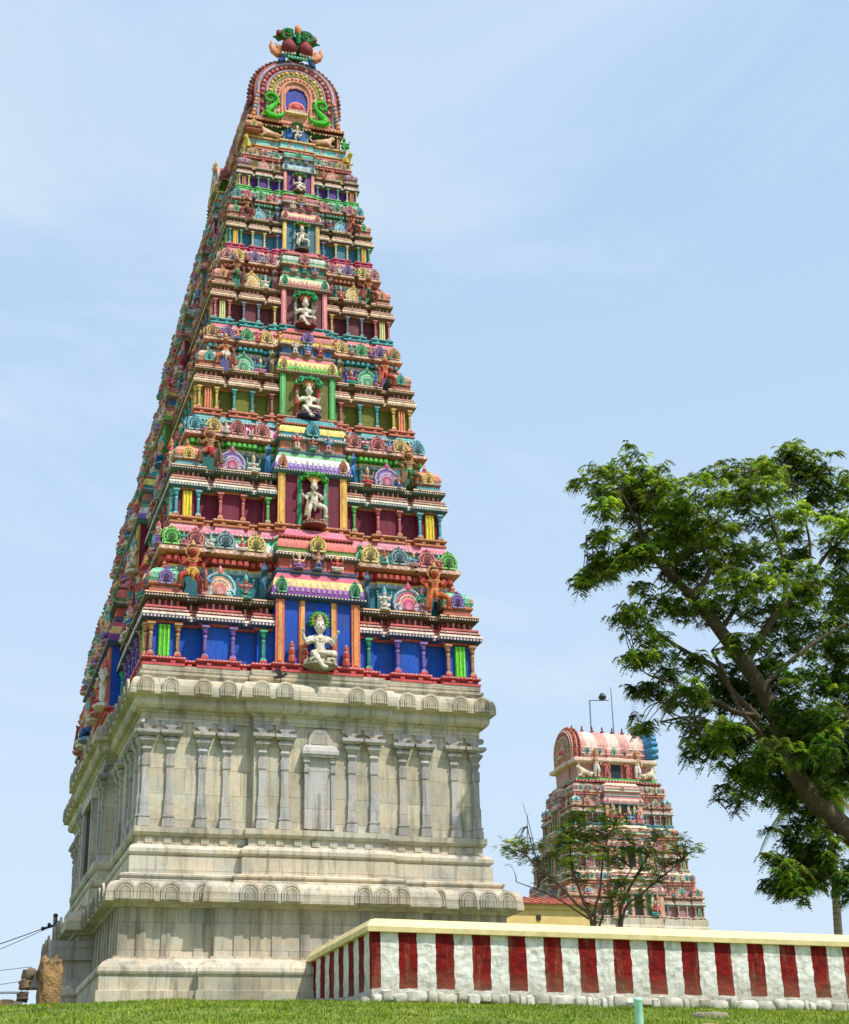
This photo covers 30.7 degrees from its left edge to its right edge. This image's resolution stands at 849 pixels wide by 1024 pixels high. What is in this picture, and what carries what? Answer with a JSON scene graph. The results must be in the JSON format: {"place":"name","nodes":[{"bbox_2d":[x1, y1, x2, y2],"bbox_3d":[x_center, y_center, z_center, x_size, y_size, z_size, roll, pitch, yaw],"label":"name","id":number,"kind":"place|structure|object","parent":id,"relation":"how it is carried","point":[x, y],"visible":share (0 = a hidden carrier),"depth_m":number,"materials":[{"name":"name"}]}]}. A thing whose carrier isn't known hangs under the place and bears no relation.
{"place":"outdoors","nodes":[
{"label":"outdoors","id":0,"kind":"place"},
{"bbox_2d":[0,996,848,1023],"bbox_3d":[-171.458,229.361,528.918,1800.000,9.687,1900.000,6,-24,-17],"label":"ground","id":1,"kind":"structure","parent":0,"point":[293,1021],"depth_m":36.25,"materials":[{"name":"green plant"}]},
{"bbox_2d":[0,991,27,1002],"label":"railing","id":2,"kind":"object","parent":1,"relation":"on","point":[8,992],"visible":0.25,"depth_m":57.14,"materials":[{"name":"silver metal"}]},
{"bbox_2d":[0,954,62,1005],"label":"rough boulder","id":3,"kind":"object","parent":1,"relation":"on","point":[49,975],"visible":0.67,"depth_m":47.98,"materials":[{"name":"brown stone"}]},
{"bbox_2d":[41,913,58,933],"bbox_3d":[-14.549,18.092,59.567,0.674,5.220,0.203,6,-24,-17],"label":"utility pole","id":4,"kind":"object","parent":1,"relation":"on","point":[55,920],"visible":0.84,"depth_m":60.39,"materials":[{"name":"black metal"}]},
{"bbox_2d":[0,929,40,943],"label":"power wire","id":5,"kind":"object","parent":4,"relation":"hanging from","point":[20,936],"visible":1,"depth_m":59.90,"materials":[{"name":"black metal"}]},
{"bbox_2d":[30,25,523,1002],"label":"temple tower","id":6,"kind":"structure","parent":1,"relation":"on","point":[240,821],"depth_m":55.71,"materials":[{"name":"stone"}]},
{"bbox_2d":[73,695,90,750],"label":"guardian statue","id":7,"kind":"object","parent":6,"relation":"on","point":[77,729],"visible":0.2,"depth_m":65.31,"materials":[{"name":"red paint"}]},
{"bbox_2d":[88,655,106,713],"bbox_3d":[-12.549,6.703,60.285,0.678,2.384,1.412,9,-25,-23],"label":"guardian statue","id":8,"kind":"object","parent":6,"relation":"on","point":[92,696],"visible":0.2,"depth_m":60.32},
{"bbox_2d":[125,503,130,519],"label":"standing statue","id":9,"kind":"object","parent":6,"relation":"attached to","point":[128,507],"visible":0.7,"depth_m":66.39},
{"bbox_2d":[121,533,135,581],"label":"guardian statue","id":10,"kind":"object","parent":6,"relation":"on","point":[123,570],"visible":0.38,"depth_m":63.01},
{"bbox_2d":[130,555,149,605],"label":"guardian statue","id":11,"kind":"object","parent":6,"relation":"on","point":[144,565],"visible":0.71,"depth_m":55.94,"materials":[{"name":"paint"}]},
{"bbox_2d":[149,435,161,474],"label":"guardian statue","id":12,"kind":"object","parent":6,"relation":"on","point":[151,466],"visible":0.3,"depth_m":65.35,"materials":[{"name":"brown paint"}]},
{"bbox_2d":[159,438,174,479],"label":"guardian statue","id":13,"kind":"object","parent":6,"relation":"on","point":[168,447],"visible":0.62,"depth_m":58.79,"materials":[{"name":"brown paint"}]},
{"bbox_2d":[184,345,197,379],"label":"guardian statue","id":14,"kind":"object","parent":6,"relation":"on","point":[193,352],"visible":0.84,"depth_m":61.32,"materials":[{"name":"paint"}]},
{"bbox_2d":[176,539,210,593],"bbox_3d":[-8.218,1.908,54.967,1.245,2.103,0.598,3,-23,-11],"label":"guardian statue","id":15,"kind":"object","parent":6,"relation":"attached to","point":[192,560],"visible":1,"depth_m":54.88,"materials":[{"name":"red paint"}]},
{"bbox_2d":[202,264,213,294],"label":"guardian statue","id":16,"kind":"object","parent":6,"relation":"on","point":[211,268],"visible":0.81,"depth_m":63.59,"materials":[{"name":"paint"}]},
{"bbox_2d":[196,424,224,466],"bbox_3d":[-8.009,-2.510,57.928,1.082,1.826,0.520,3,-23,-11],"label":"guardian statue","id":17,"kind":"object","parent":6,"relation":"attached to","point":[209,440],"visible":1,"depth_m":57.87,"materials":[{"name":"paint"}]},
{"bbox_2d":[219,203,227,226],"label":"guardian statue","id":18,"kind":"object","parent":6,"relation":"on","point":[225,209],"visible":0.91,"depth_m":65.54,"materials":[{"name":"brown paint"}]},
{"bbox_2d":[214,333,237,367],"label":"guardian statue","id":19,"kind":"object","parent":6,"relation":"on","point":[225,352],"visible":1,"depth_m":60.56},
{"bbox_2d":[231,158,236,174],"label":"guardian statue","id":20,"kind":"object","parent":6,"relation":"on","point":[235,163],"visible":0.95,"depth_m":67.03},
{"bbox_2d":[227,254,247,283],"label":"guardian statue","id":21,"kind":"object","parent":6,"relation":"on","point":[236,271],"visible":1,"depth_m":62.91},
{"bbox_2d":[242,133,251,147],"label":"lion statue","id":22,"kind":"object","parent":6,"relation":"on","point":[247,142],"visible":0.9,"depth_m":67.16,"materials":[{"name":"yellow paint"}]},
{"bbox_2d":[239,194,255,216],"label":"guardian statue","id":23,"kind":"object","parent":6,"relation":"on","point":[246,203],"visible":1,"depth_m":65.00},
{"bbox_2d":[260,126,282,138],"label":"lion statue","id":24,"kind":"object","parent":6,"relation":"on","point":[265,132],"visible":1,"depth_m":67.89,"materials":[{"name":"beige paint"}]},
{"bbox_2d":[270,666,287,682],"bbox_3d":[-5.052,5.674,53.840,0.675,0.593,0.280,6,-24,-17],"label":"bird","id":25,"kind":"object","parent":6,"relation":"on","point":[280,675],"visible":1,"depth_m":53.81},
{"bbox_2d":[291,122,303,140],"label":"deity statue","id":26,"kind":"object","parent":6,"relation":"on","point":[297,125],"visible":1,"depth_m":68.33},
{"bbox_2d":[292,172,306,193],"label":"deity statue","id":27,"kind":"object","parent":6,"relation":"attached to","point":[299,189],"visible":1,"depth_m":66.58,"materials":[{"name":"white paint"}]},
{"bbox_2d":[293,221,310,252],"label":"deity statue","id":28,"kind":"object","parent":6,"relation":"attached to","point":[302,238],"visible":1,"depth_m":64.92,"materials":[{"name":"white paint"}]},
{"bbox_2d":[293,290,317,329],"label":"deity statue","id":29,"kind":"object","parent":6,"relation":"attached to","point":[305,321],"visible":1,"depth_m":62.75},
{"bbox_2d":[294,375,322,420],"bbox_3d":[-4.491,-4.478,60.514,1.163,2.034,0.862,6,-24,-17],"label":"deity statue","id":30,"kind":"object","parent":6,"relation":"attached to","point":[308,411],"visible":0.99,"depth_m":60.46,"materials":[{"name":"white paint"}]},
{"bbox_2d":[299,471,328,529],"bbox_3d":[-4.112,-0.468,57.919,1.128,2.357,0.742,6,-24,-17],"label":"deity statue","id":31,"kind":"object","parent":6,"relation":"attached to","point":[316,523],"visible":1,"depth_m":57.78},
{"bbox_2d":[301,611,339,671],"bbox_3d":[-3.665,4.556,54.790,1.146,2.383,1.241,-19,-29,35],"label":"deity statue","id":32,"kind":"object","parent":6,"relation":"attached to","point":[321,659],"visible":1,"depth_m":54.63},
{"bbox_2d":[309,135,334,147],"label":"lion statue","id":33,"kind":"object","parent":6,"relation":"on","point":[325,143],"visible":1,"depth_m":68.59,"materials":[{"name":"beige paint"}]},
{"bbox_2d":[338,137,349,150],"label":"seated statue","id":34,"kind":"object","parent":6,"relation":"on","point":[345,146],"visible":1,"depth_m":68.91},
{"bbox_2d":[342,151,352,165],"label":"lion statue","id":35,"kind":"object","parent":6,"relation":"on","point":[346,159],"visible":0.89,"depth_m":68.49,"materials":[{"name":"yellow paint"}]},
{"bbox_2d":[345,211,360,232],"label":"guardian statue","id":36,"kind":"object","parent":6,"relation":"on","point":[352,223],"visible":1,"depth_m":66.38,"materials":[{"name":"brown paint"}]},
{"bbox_2d":[359,273,378,301],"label":"guardian statue","id":37,"kind":"object","parent":6,"relation":"on","point":[368,285],"visible":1,"depth_m":64.54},
{"bbox_2d":[374,353,396,386],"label":"guardian statue","id":38,"kind":"object","parent":6,"relation":"on","point":[384,372],"visible":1,"depth_m":62.49,"materials":[{"name":"paint"}]},
{"bbox_2d":[396,447,422,486],"bbox_3d":[-0.581,-1.745,60.194,1.082,1.826,0.520,9,-25,-23],"label":"guardian statue","id":39,"kind":"object","parent":6,"relation":"attached to","point":[408,463],"visible":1,"depth_m":60.14,"materials":[{"name":"brown paint"}]},
{"bbox_2d":[419,562,451,612],"bbox_3d":[0.402,2.795,57.597,1.245,2.103,0.598,9,-25,-23],"label":"guardian statue","id":40,"kind":"object","parent":6,"relation":"attached to","point":[433,581],"visible":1,"depth_m":57.53,"materials":[{"name":"orange paint"}]},
{"bbox_2d":[507,896,598,925],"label":"building","id":41,"kind":"structure","parent":1,"relation":"on","point":[547,911],"depth_m":86.47,"materials":[{"name":"beige paint"}]},
{"bbox_2d":[308,918,848,1011],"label":"boundary wall","id":42,"kind":"structure","parent":1,"relation":"on","point":[397,960],"depth_m":45.55,"materials":[{"name":"paint"}]},
{"bbox_2d":[493,802,706,926],"bbox_3d":[6.205,14.022,54.825,7.997,7.580,2.908,2,-23,-7],"label":"young tree","id":43,"kind":"object","parent":1,"relation":"on","point":[570,836],"visible":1,"depth_m":55.48,"materials":[{"name":"green plant"}]},
{"bbox_2d":[529,725,710,929],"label":"temple tower","id":44,"kind":"structure","parent":1,"relation":"on","point":[681,899],"depth_m":105.90,"materials":[{"name":"paint"}]},
{"bbox_2d":[576,763,593,777],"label":"animal statue","id":45,"kind":"object","parent":44,"relation":"on","point":[583,771],"visible":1,"depth_m":106.63,"materials":[{"name":"beige stone"}]},
{"bbox_2d":[591,748,601,776],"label":"standing statue","id":46,"kind":"object","parent":44,"relation":"on","point":[595,754],"visible":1,"depth_m":107.12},
{"bbox_2d":[589,693,608,730],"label":"roof lamp","id":47,"kind":"object","parent":44,"relation":"on","point":[602,697],"visible":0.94,"depth_m":112.17,"materials":[{"name":"metal"}]},
{"bbox_2d":[603,756,609,777],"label":"standing statue","id":48,"kind":"object","parent":44,"relation":"on","point":[606,769],"visible":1,"depth_m":107.22,"materials":[{"name":"paint"}]},
{"bbox_2d":[610,687,614,733],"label":"lightning rod","id":49,"kind":"object","parent":44,"relation":"on","point":[612,710],"visible":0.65,"depth_m":112.20,"materials":[{"name":"metal"}]},
{"bbox_2d":[610,803,615,817],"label":"standing statue","id":50,"kind":"object","parent":44,"relation":"on","point":[611,810],"visible":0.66,"depth_m":105.20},
{"bbox_2d":[624,758,630,778],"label":"standing statue","id":51,"kind":"object","parent":44,"relation":"on","point":[627,766],"visible":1,"depth_m":107.69,"materials":[{"name":"pink stone"}]},
{"bbox_2d":[632,750,641,778],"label":"standing statue","id":52,"kind":"object","parent":44,"relation":"on","point":[635,756],"visible":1,"depth_m":108.01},
{"bbox_2d":[636,805,641,822],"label":"standing statue","id":53,"kind":"object","parent":44,"relation":"on","point":[638,811],"visible":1,"depth_m":105.74,"materials":[{"name":"pink stone"}]},
{"bbox_2d":[641,767,656,780],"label":"animal statue","id":54,"kind":"object","parent":44,"relation":"on","point":[650,774],"visible":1,"depth_m":108.04,"materials":[{"name":"beige stone"}]},
{"bbox_2d":[654,894,661,915],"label":"standing statue","id":55,"kind":"object","parent":44,"relation":"on","point":[658,903],"visible":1,"depth_m":102.36,"materials":[{"name":"pink stone"}]},
{"bbox_2d":[633,997,643,1023],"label":"marker post","id":56,"kind":"object","parent":1,"relation":"on","point":[638,1010],"visible":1,"depth_m":30.70,"materials":[{"name":"teal paint"}]},
{"bbox_2d":[561,438,848,913],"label":"shade tree","id":57,"kind":"object","parent":1,"relation":"on","point":[803,753],"visible":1,"depth_m":56.88,"materials":[{"name":"green plant"}]},
{"bbox_2d":[692,1012,728,1018],"bbox_3d":[7.016,12.371,37.989,0.861,0.194,0.572,6,-24,-17],"label":"rock","id":58,"kind":"object","parent":1,"relation":"on","point":[711,1014],"visible":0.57,"depth_m":37.75,"materials":[{"name":"beige stone"}]},
{"bbox_2d":[758,784,848,934],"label":"palm tree","id":59,"kind":"object","parent":1,"relation":"on","point":[837,917],"visible":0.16,"depth_m":86.28,"materials":[{"name":"green plant"}]},
{"bbox_2d":[0,0,848,1004],"label":"sky","id":60,"kind":"structure","parent":0,"point":[595,225],"materials":[{"name":"blue"}]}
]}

